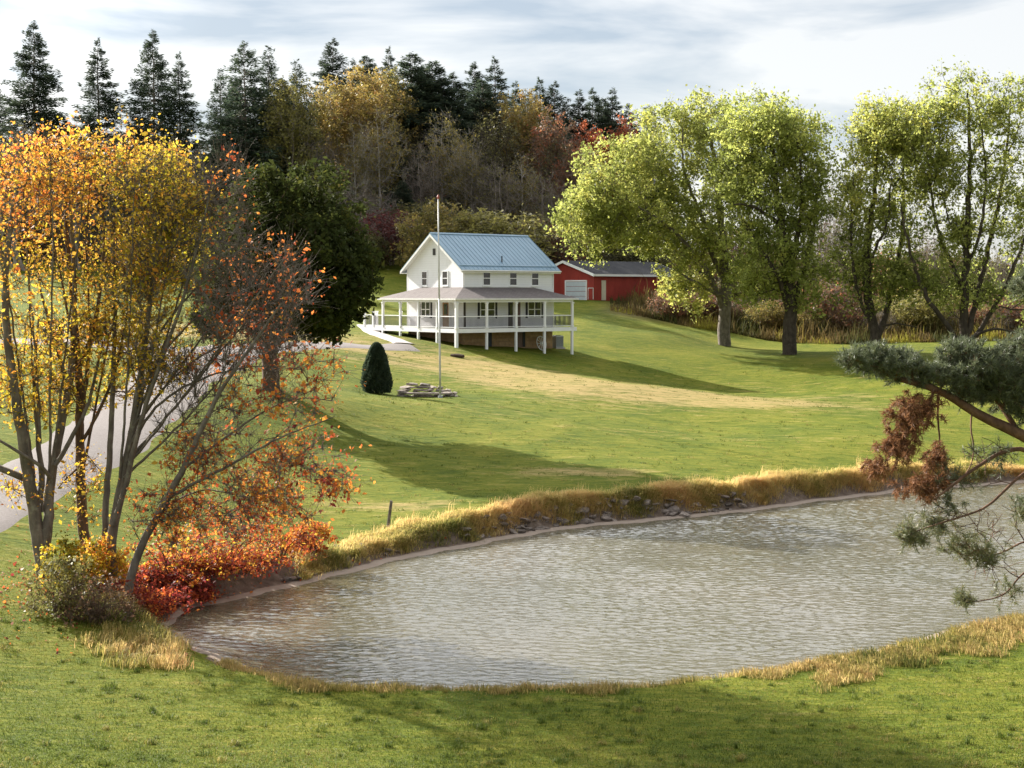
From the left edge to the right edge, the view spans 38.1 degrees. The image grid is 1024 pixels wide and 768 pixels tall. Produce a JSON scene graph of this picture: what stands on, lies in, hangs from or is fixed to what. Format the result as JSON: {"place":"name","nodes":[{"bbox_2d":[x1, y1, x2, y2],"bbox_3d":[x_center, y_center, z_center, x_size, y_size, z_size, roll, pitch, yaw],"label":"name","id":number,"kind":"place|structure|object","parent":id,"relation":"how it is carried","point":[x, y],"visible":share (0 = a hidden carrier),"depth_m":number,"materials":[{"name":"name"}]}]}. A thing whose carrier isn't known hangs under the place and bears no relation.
{"place":"outdoors","nodes":[
{"label":"outdoors","id":0,"kind":"place"},
{"bbox_2d":[0,341,419,532],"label":"driveway","id":1,"kind":"structure","parent":0,"point":[9,517],"depth_m":65.14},
{"bbox_2d":[0,245,1023,767],"bbox_3d":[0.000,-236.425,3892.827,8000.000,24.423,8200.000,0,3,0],"label":"ground","id":2,"kind":"structure","parent":0,"point":[606,339],"depth_m":66.69,"materials":[{"name":"green plant"}]},
{"bbox_2d":[0,118,55,270],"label":"bare tree","id":3,"kind":"object","parent":2,"relation":"on","point":[14,237],"visible":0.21,"depth_m":174.92,"materials":[{"name":"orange plant"}]},
{"bbox_2d":[0,20,100,251],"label":"spruce tree","id":4,"kind":"object","parent":2,"relation":"on","point":[35,92],"visible":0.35,"depth_m":186.92,"materials":[{"name":"green plant"}]},
{"bbox_2d":[19,552,109,618],"bbox_3d":[-12.213,5.511,40.671,2.621,1.961,1.918,0,3,0],"label":"bush","id":5,"kind":"object","parent":2,"relation":"on","point":[52,573],"visible":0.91,"depth_m":40.44,"materials":[{"name":"green plant"}]},
{"bbox_2d":[31,530,108,586],"bbox_3d":[-13.035,5.265,43.580,2.326,1.938,1.903,0,3,0],"label":"bush","id":6,"kind":"object","parent":2,"relation":"on","point":[70,548],"visible":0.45,"depth_m":43.55,"materials":[{"name":"yellow plant"}]},
{"bbox_2d":[0,111,149,577],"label":"maple tree","id":7,"kind":"object","parent":2,"relation":"on","point":[41,531],"visible":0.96,"depth_m":44.42,"materials":[{"name":"yellow plant"}]},
{"bbox_2d":[45,38,134,248],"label":"spruce tree","id":8,"kind":"object","parent":2,"relation":"on","point":[109,105],"visible":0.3,"depth_m":189.44,"materials":[{"name":"green plant"}]},
{"bbox_2d":[0,99,192,570],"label":"maple tree","id":9,"kind":"object","parent":2,"relation":"on","point":[81,455],"visible":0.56,"depth_m":45.08,"materials":[{"name":"yellow plant"}]},
{"bbox_2d":[56,563,142,627],"bbox_3d":[-11.215,5.734,40.171,2.448,1.792,1.827,0,3,0],"label":"bush","id":10,"kind":"object","parent":2,"relation":"on","point":[90,611],"visible":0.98,"depth_m":40.08,"materials":[{"name":"brown plant"}]},
{"bbox_2d":[77,524,136,584],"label":"bush","id":11,"kind":"object","parent":2,"relation":"on","point":[121,563],"visible":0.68,"depth_m":44.22,"materials":[{"name":"yellow plant"}]},
{"bbox_2d":[63,197,167,265],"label":"bush","id":12,"kind":"object","parent":2,"relation":"on","point":[101,231],"visible":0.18,"depth_m":179.07,"materials":[{"name":"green plant"}]},
{"bbox_2d":[74,587,200,671],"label":"tall grass","id":13,"kind":"structure","parent":2,"relation":"on","point":[148,633],"depth_m":38.43,"materials":[{"name":"plant"}]},
{"bbox_2d":[94,29,194,250],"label":"spruce tree","id":14,"kind":"object","parent":2,"relation":"on","point":[146,90],"visible":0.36,"depth_m":185.36,"materials":[{"name":"green plant"}]},
{"bbox_2d":[99,568,206,619],"bbox_3d":[-10.551,6.223,43.664,3.058,1.319,2.255,0,3,0],"label":"bush","id":15,"kind":"object","parent":2,"relation":"on","point":[153,601],"visible":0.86,"depth_m":43.39,"materials":[{"name":"brown plant"}]},
{"bbox_2d":[137,560,220,607],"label":"bush","id":16,"kind":"object","parent":2,"relation":"on","point":[209,591],"visible":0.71,"depth_m":45.36,"materials":[{"name":"brown plant"}]},
{"bbox_2d":[119,523,244,593],"bbox_3d":[-10.389,5.306,45.768,4.290,2.228,2.439,0,3,0],"label":"bush","id":17,"kind":"object","parent":2,"relation":"on","point":[215,562],"visible":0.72,"depth_m":45.74,"materials":[{"name":"brown plant"}]},
{"bbox_2d":[157,52,211,250],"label":"spruce tree","id":18,"kind":"object","parent":2,"relation":"on","point":[193,126],"visible":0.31,"depth_m":187.61,"materials":[{"name":"green plant"}]},
{"bbox_2d":[75,129,337,582],"bbox_3d":[-9.118,-0.706,44.383,7.873,14.122,5.512,0,3,0],"label":"maple tree","id":19,"kind":"object","parent":2,"relation":"on","point":[176,214],"visible":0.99,"depth_m":43.78,"materials":[{"name":"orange plant"}]},
{"bbox_2d":[149,545,272,583],"bbox_3d":[-9.622,5.739,46.717,4.169,1.331,1.932,0,3,0],"label":"bush","id":20,"kind":"object","parent":2,"relation":"on","point":[228,567],"visible":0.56,"depth_m":46.53,"materials":[{"name":"brown plant"}]},
{"bbox_2d":[192,68,241,177],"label":"spruce tree","id":21,"kind":"object","parent":2,"relation":"on","point":[219,87],"visible":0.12,"depth_m":193.57,"materials":[{"name":"green plant"}]},
{"bbox_2d":[153,514,286,580],"bbox_3d":[-9.321,5.046,47.570,4.301,2.276,2.580,-1,4,-21],"label":"bush","id":22,"kind":"object","parent":2,"relation":"on","point":[196,547],"visible":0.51,"depth_m":47.49,"materials":[{"name":"brown plant"}]},
{"bbox_2d":[0,488,447,656],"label":"fallen leaves","id":23,"kind":"object","parent":2,"relation":"on","point":[4,601],"visible":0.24,"depth_m":43.41,"materials":[{"name":"orange plant"}]},
{"bbox_2d":[189,543,295,574],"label":"bush","id":24,"kind":"object","parent":2,"relation":"on","point":[286,561],"visible":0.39,"depth_m":48.28,"materials":[{"name":"brown plant"}]},
{"bbox_2d":[111,303,375,595],"bbox_3d":[-7.763,2.067,43.147,7.622,8.867,4.147,0,3,0],"label":"maple tree","id":25,"kind":"object","parent":2,"relation":"on","point":[168,505],"visible":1,"depth_m":42.98,"materials":[{"name":"orange plant"}]},
{"bbox_2d":[194,40,298,219],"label":"spruce tree","id":26,"kind":"object","parent":2,"relation":"on","point":[233,119],"visible":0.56,"depth_m":182.95,"materials":[{"name":"green plant"}]},
{"bbox_2d":[224,45,315,196],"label":"spruce tree","id":27,"kind":"object","parent":2,"relation":"on","point":[270,73],"visible":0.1,"depth_m":187.56,"materials":[{"name":"green plant"}]},
{"bbox_2d":[221,513,326,568],"bbox_3d":[-7.935,5.154,49.703,3.753,2.017,2.460,0,3,0],"label":"bush","id":28,"kind":"object","parent":2,"relation":"on","point":[286,547],"visible":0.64,"depth_m":49.52,"materials":[{"name":"brown plant"}]},
{"bbox_2d":[184,153,388,390],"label":"shade tree","id":29,"kind":"object","parent":2,"relation":"on","point":[346,251],"visible":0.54,"depth_m":75.97,"materials":[{"name":"green plant"}]},
{"bbox_2d":[252,71,328,210],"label":"deciduous tree","id":30,"kind":"object","parent":2,"relation":"on","point":[290,137],"visible":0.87,"depth_m":183.34,"materials":[{"name":"green plant"}]},
{"bbox_2d":[275,59,334,186],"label":"spruce tree","id":31,"kind":"object","parent":2,"relation":"on","point":[299,75],"visible":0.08,"depth_m":189.67,"materials":[{"name":"green plant"}]},
{"bbox_2d":[278,515,339,554],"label":"bush","id":32,"kind":"object","parent":2,"relation":"on","point":[320,529],"visible":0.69,"depth_m":51.49,"materials":[{"name":"brown plant"}]},
{"bbox_2d":[296,133,346,211],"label":"bare tree","id":33,"kind":"object","parent":2,"relation":"on","point":[332,152],"visible":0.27,"depth_m":184.32,"materials":[{"name":"brown plant"}]},
{"bbox_2d":[303,38,359,156],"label":"spruce tree","id":34,"kind":"object","parent":2,"relation":"on","point":[332,69],"visible":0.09,"depth_m":232.84,"materials":[{"name":"green plant"}]},
{"bbox_2d":[301,74,363,182],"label":"autumn tree","id":35,"kind":"object","parent":2,"relation":"on","point":[332,130],"visible":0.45,"depth_m":190.97,"materials":[{"name":"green plant"}]},
{"bbox_2d":[311,171,396,231],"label":"bush","id":36,"kind":"object","parent":2,"relation":"on","point":[362,195],"visible":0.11,"depth_m":176.04,"materials":[{"name":"green plant"}]},
{"bbox_2d":[315,61,395,202],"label":"autumn tree","id":37,"kind":"object","parent":2,"relation":"on","point":[369,112],"visible":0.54,"depth_m":192.74,"materials":[{"name":"yellow plant"}]},
{"bbox_2d":[338,118,382,214],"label":"thin tree","id":38,"kind":"object","parent":2,"relation":"on","point":[361,162],"visible":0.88,"depth_m":184.38,"materials":[{"name":"brown plant"}]},
{"bbox_2d":[343,122,394,215],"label":"bare tree","id":39,"kind":"object","parent":2,"relation":"on","point":[365,127],"visible":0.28,"depth_m":188.29,"materials":[{"name":"brown plant"}]},
{"bbox_2d":[341,187,409,247],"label":"bush","id":40,"kind":"object","parent":2,"relation":"on","point":[374,208],"visible":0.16,"depth_m":177.94,"materials":[{"name":"green plant"}]},
{"bbox_2d":[360,342,393,393],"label":"evergreen shrub","id":41,"kind":"object","parent":2,"relation":"on","point":[376,376],"visible":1,"depth_m":90.59,"materials":[{"name":"green plant"}]},
{"bbox_2d":[364,230,392,268],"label":"bush","id":42,"kind":"object","parent":2,"relation":"on","point":[371,238],"visible":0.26,"depth_m":166.75,"materials":[{"name":"green plant"}]},
{"bbox_2d":[348,66,423,221],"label":"autumn tree","id":43,"kind":"object","parent":2,"relation":"on","point":[397,106],"visible":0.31,"depth_m":196.52,"materials":[{"name":"yellow plant"}]},
{"bbox_2d":[357,104,416,215],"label":"thin tree","id":44,"kind":"object","parent":2,"relation":"on","point":[384,171],"visible":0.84,"depth_m":186.16,"materials":[{"name":"brown plant"}]},
{"bbox_2d":[356,205,427,266],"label":"bush","id":45,"kind":"object","parent":2,"relation":"on","point":[387,228],"visible":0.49,"depth_m":169.51,"materials":[{"name":"red plant"}]},
{"bbox_2d":[370,65,422,185],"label":"deciduous tree","id":46,"kind":"object","parent":2,"relation":"on","point":[391,81],"visible":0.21,"depth_m":198.79,"materials":[{"name":"green plant"}]},
{"bbox_2d":[382,181,415,240],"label":"spruce tree","id":47,"kind":"object","parent":2,"relation":"on","point":[399,192],"visible":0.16,"depth_m":182.53,"materials":[{"name":"green plant"}]},
{"bbox_2d":[340,51,488,213],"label":"spruce tree","id":48,"kind":"object","parent":2,"relation":"on","point":[415,85],"visible":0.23,"depth_m":199.51,"materials":[{"name":"green plant"}]},
{"bbox_2d":[387,196,458,253],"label":"bush","id":49,"kind":"object","parent":2,"relation":"on","point":[403,207],"visible":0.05,"depth_m":177.91,"materials":[{"name":"green plant"}]},
{"bbox_2d":[403,143,449,208],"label":"bare tree","id":50,"kind":"object","parent":2,"relation":"on","point":[423,192],"visible":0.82,"depth_m":184.41,"materials":[{"name":"brown plant"}]},
{"bbox_2d":[396,383,457,396],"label":"stone wall","id":51,"kind":"structure","parent":2,"relation":"on","point":[426,393],"depth_m":90.96,"materials":[{"name":"grey stone"}]},
{"bbox_2d":[389,198,484,267],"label":"bush","id":52,"kind":"object","parent":2,"relation":"on","point":[412,244],"visible":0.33,"depth_m":163.76,"materials":[{"name":"green plant"}]},
{"bbox_2d":[377,77,497,215],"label":"spruce tree","id":53,"kind":"object","parent":2,"relation":"on","point":[448,93],"visible":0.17,"depth_m":201.48,"materials":[{"name":"green plant"}]},
{"bbox_2d":[437,195,442,397],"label":"flagpole","id":54,"kind":"object","parent":2,"relation":"on","point":[439,396],"visible":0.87,"depth_m":89.83,"materials":[{"name":"silver metal"}]},
{"bbox_2d":[415,109,476,205],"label":"thin tree","id":55,"kind":"object","parent":2,"relation":"on","point":[441,152],"visible":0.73,"depth_m":188.11,"materials":[{"name":"brown plant"}]},
{"bbox_2d":[392,60,501,211],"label":"spruce tree","id":56,"kind":"object","parent":2,"relation":"on","point":[437,70],"visible":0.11,"depth_m":201.64,"materials":[{"name":"green plant"}]},
{"bbox_2d":[412,72,505,207],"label":"spruce tree","id":57,"kind":"object","parent":2,"relation":"on","point":[455,84],"visible":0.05,"depth_m":205.39,"materials":[{"name":"green plant"}]},
{"bbox_2d":[425,207,496,233],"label":"bush","id":58,"kind":"object","parent":2,"relation":"on","point":[481,230],"visible":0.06,"depth_m":162.72,"materials":[{"name":"green plant"}]},
{"bbox_2d":[439,126,488,211],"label":"thin tree","id":59,"kind":"object","parent":2,"relation":"on","point":[464,172],"visible":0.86,"depth_m":185.18,"materials":[{"name":"brown plant"}]},
{"bbox_2d":[363,232,578,353],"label":"farmhouse","id":60,"kind":"object","parent":2,"relation":"on","point":[496,289],"visible":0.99,"depth_m":120.45,"materials":[{"name":"white"}]},
{"bbox_2d":[438,132,511,213],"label":"bare tree","id":61,"kind":"object","parent":2,"relation":"on","point":[468,186],"visible":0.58,"depth_m":185.76,"materials":[{"name":"brown plant"}]},
{"bbox_2d":[460,61,515,200],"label":"spruce tree","id":62,"kind":"object","parent":2,"relation":"on","point":[476,75],"visible":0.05,"depth_m":211.43,"materials":[{"name":"green plant"}]},
{"bbox_2d":[461,79,517,219],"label":"spruce tree","id":63,"kind":"object","parent":2,"relation":"on","point":[488,102],"visible":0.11,"depth_m":206.94,"materials":[{"name":"plant"}]},
{"bbox_2d":[476,110,513,211],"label":"tree","id":64,"kind":"object","parent":2,"relation":"on","point":[494,139],"visible":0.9,"depth_m":187.10,"materials":[{"name":"brown plant"}]},
{"bbox_2d":[464,157,530,220],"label":"bare tree","id":65,"kind":"object","parent":2,"relation":"on","point":[495,197],"visible":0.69,"depth_m":182.48,"materials":[{"name":"brown plant"}]},
{"bbox_2d":[481,57,518,131],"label":"spruce tree","id":66,"kind":"object","parent":2,"relation":"on","point":[498,87],"visible":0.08,"depth_m":213.35,"materials":[{"name":"green plant"}]},
{"bbox_2d":[446,203,562,259],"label":"bush","id":67,"kind":"object","parent":2,"relation":"on","point":[503,226],"visible":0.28,"depth_m":165.02,"materials":[{"name":"green plant"}]},
{"bbox_2d":[483,90,540,210],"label":"autumn tree","id":68,"kind":"object","parent":2,"relation":"on","point":[505,107],"visible":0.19,"depth_m":206.44,"materials":[{"name":"brown plant"}]},
{"bbox_2d":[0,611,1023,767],"bbox_3d":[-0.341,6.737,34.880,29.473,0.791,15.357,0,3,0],"label":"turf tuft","id":69,"kind":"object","parent":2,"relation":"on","point":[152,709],"visible":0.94,"depth_m":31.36,"materials":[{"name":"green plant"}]},
{"bbox_2d":[496,117,530,220],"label":"tree","id":70,"kind":"object","parent":2,"relation":"on","point":[512,147],"visible":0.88,"depth_m":187.96,"materials":[{"name":"brown plant"}]},
{"bbox_2d":[492,151,546,221],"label":"thin tree","id":71,"kind":"object","parent":2,"relation":"on","point":[524,195],"visible":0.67,"depth_m":184.34,"materials":[{"name":"brown plant"}]},
{"bbox_2d":[496,84,563,184],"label":"autumn tree","id":72,"kind":"object","parent":2,"relation":"on","point":[533,113],"visible":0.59,"depth_m":203.10,"materials":[{"name":"brown plant"}]},
{"bbox_2d":[208,651,855,697],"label":"tall grass","id":73,"kind":"structure","parent":2,"relation":"on","point":[300,682],"depth_m":34.97,"materials":[{"name":"plant"}]},
{"bbox_2d":[517,163,567,224],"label":"bare tree","id":74,"kind":"object","parent":2,"relation":"on","point":[542,205],"visible":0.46,"depth_m":182.50,"materials":[{"name":"brown plant"}]},
{"bbox_2d":[511,214,589,263],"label":"bush","id":75,"kind":"object","parent":2,"relation":"on","point":[562,255],"visible":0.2,"depth_m":173.26,"materials":[{"name":"green plant"}]},
{"bbox_2d":[520,104,593,219],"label":"autumn tree","id":76,"kind":"object","parent":2,"relation":"on","point":[548,136],"visible":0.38,"depth_m":197.45,"materials":[{"name":"brown plant"}]},
{"bbox_2d":[539,80,575,139],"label":"spruce tree","id":77,"kind":"object","parent":2,"relation":"on","point":[556,106],"visible":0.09,"depth_m":223.51,"materials":[{"name":"green plant"}]},
{"bbox_2d":[545,141,604,220],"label":"autumn tree","id":78,"kind":"object","parent":2,"relation":"on","point":[564,171],"visible":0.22,"depth_m":190.31,"materials":[{"name":"brown plant"}]},
{"bbox_2d":[561,89,598,233],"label":"spruce tree","id":79,"kind":"object","parent":2,"relation":"on","point":[578,118],"visible":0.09,"depth_m":219.41,"materials":[{"name":"green plant"}]},
{"bbox_2d":[575,87,609,147],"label":"spruce tree","id":80,"kind":"object","parent":2,"relation":"on","point":[596,110],"visible":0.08,"depth_m":221.42,"materials":[{"name":"green plant"}]},
{"bbox_2d":[569,119,616,257],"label":"autumn tree","id":81,"kind":"object","parent":2,"relation":"on","point":[589,140],"visible":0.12,"depth_m":211.47,"materials":[{"name":"red plant"}]},
{"bbox_2d":[554,260,677,300],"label":"barn","id":82,"kind":"structure","parent":2,"relation":"on","point":[588,281],"depth_m":159.53,"materials":[{"name":"red wood"}]},
{"bbox_2d":[599,113,641,196],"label":"autumn tree","id":83,"kind":"object","parent":2,"relation":"on","point":[617,133],"visible":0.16,"depth_m":213.64,"materials":[{"name":"red plant"}]},
{"bbox_2d":[596,88,663,260],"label":"spruce tree","id":84,"kind":"object","parent":2,"relation":"on","point":[607,118],"visible":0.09,"depth_m":219.43,"materials":[{"name":"green plant"}]},
{"bbox_2d":[603,242,675,269],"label":"bush","id":85,"kind":"object","parent":2,"relation":"on","point":[632,257],"visible":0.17,"depth_m":175.41,"materials":[{"name":"green plant"}]},
{"bbox_2d":[282,334,1017,542],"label":"lawn tuft","id":86,"kind":"object","parent":2,"relation":"on","point":[402,509],"visible":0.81,"depth_m":81.34,"materials":[{"name":"green plant"}]},
{"bbox_2d":[540,84,766,346],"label":"cottonwood tree","id":87,"kind":"object","parent":2,"relation":"on","point":[602,215],"visible":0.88,"depth_m":135.50,"materials":[{"name":"green plant"}]},
{"bbox_2d":[287,456,1023,580],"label":"tall grass","id":88,"kind":"structure","parent":2,"relation":"on","point":[834,475],"depth_m":62.54,"materials":[{"name":"plant"}]},
{"bbox_2d":[646,291,694,318],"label":"bush","id":89,"kind":"object","parent":2,"relation":"on","point":[657,303],"visible":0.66,"depth_m":148.59,"materials":[{"name":"brown plant"}]},
{"bbox_2d":[741,300,784,329],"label":"bush","id":90,"kind":"object","parent":2,"relation":"on","point":[765,312],"visible":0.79,"depth_m":146.77,"materials":[{"name":"green plant"}]},
{"bbox_2d":[694,82,845,354],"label":"cottonwood tree","id":91,"kind":"object","parent":2,"relation":"on","point":[791,146],"visible":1,"depth_m":128.14,"materials":[{"name":"green plant"}]},
{"bbox_2d":[609,260,1023,343],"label":"weeds","id":92,"kind":"object","parent":2,"relation":"on","point":[825,334],"visible":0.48,"depth_m":143.75,"materials":[{"name":"brown plant"}]},
{"bbox_2d":[769,273,872,324],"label":"bush","id":93,"kind":"object","parent":2,"relation":"on","point":[824,305],"visible":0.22,"depth_m":147.43,"materials":[{"name":"brown plant"}]},
{"bbox_2d":[821,304,866,331],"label":"bush","id":94,"kind":"object","parent":2,"relation":"on","point":[847,316],"visible":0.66,"depth_m":144.70,"materials":[{"name":"brown plant"}]},
{"bbox_2d":[818,86,959,344],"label":"cottonwood tree","id":95,"kind":"object","parent":2,"relation":"on","point":[874,134],"visible":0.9,"depth_m":126.42,"materials":[{"name":"green plant"}]},
{"bbox_2d":[806,609,1023,693],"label":"tall grass","id":96,"kind":"structure","parent":2,"relation":"on","point":[902,653],"depth_m":38.00,"materials":[{"name":"plant"}]},
{"bbox_2d":[882,289,953,331],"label":"bush","id":97,"kind":"object","parent":2,"relation":"on","point":[917,314],"visible":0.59,"depth_m":143.17,"materials":[{"name":"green plant"}]},
{"bbox_2d":[832,261,1023,617],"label":"pine tree","id":98,"kind":"object","parent":2,"relation":"on","point":[995,373],"visible":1,"depth_m":21.50,"materials":[{"name":"green plant"}]},
{"bbox_2d":[885,55,1023,343],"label":"cottonwood tree","id":99,"kind":"object","parent":2,"relation":"on","point":[962,232],"visible":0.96,"depth_m":123.64,"materials":[{"name":"green plant"}]},
{"bbox_2d":[916,252,1019,302],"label":"bush","id":100,"kind":"object","parent":2,"relation":"on","point":[979,268],"visible":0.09,"depth_m":165.60,"materials":[{"name":"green plant"}]},
{"bbox_2d":[968,296,1023,329],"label":"bush","id":101,"kind":"object","parent":2,"relation":"on","point":[1017,314],"visible":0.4,"depth_m":142.18,"materials":[{"name":"brown plant"}]},
{"bbox_2d":[0,0,1023,272],"label":"sky","id":102,"kind":"structure","parent":0,"point":[827,53],"materials":[{"name":"white"}]},
{"bbox_2d":[167,483,1023,689],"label":"water","id":103,"kind":"structure","parent":0,"point":[664,600],"depth_m":45.85,"materials":[{"name":"grey liquid"}]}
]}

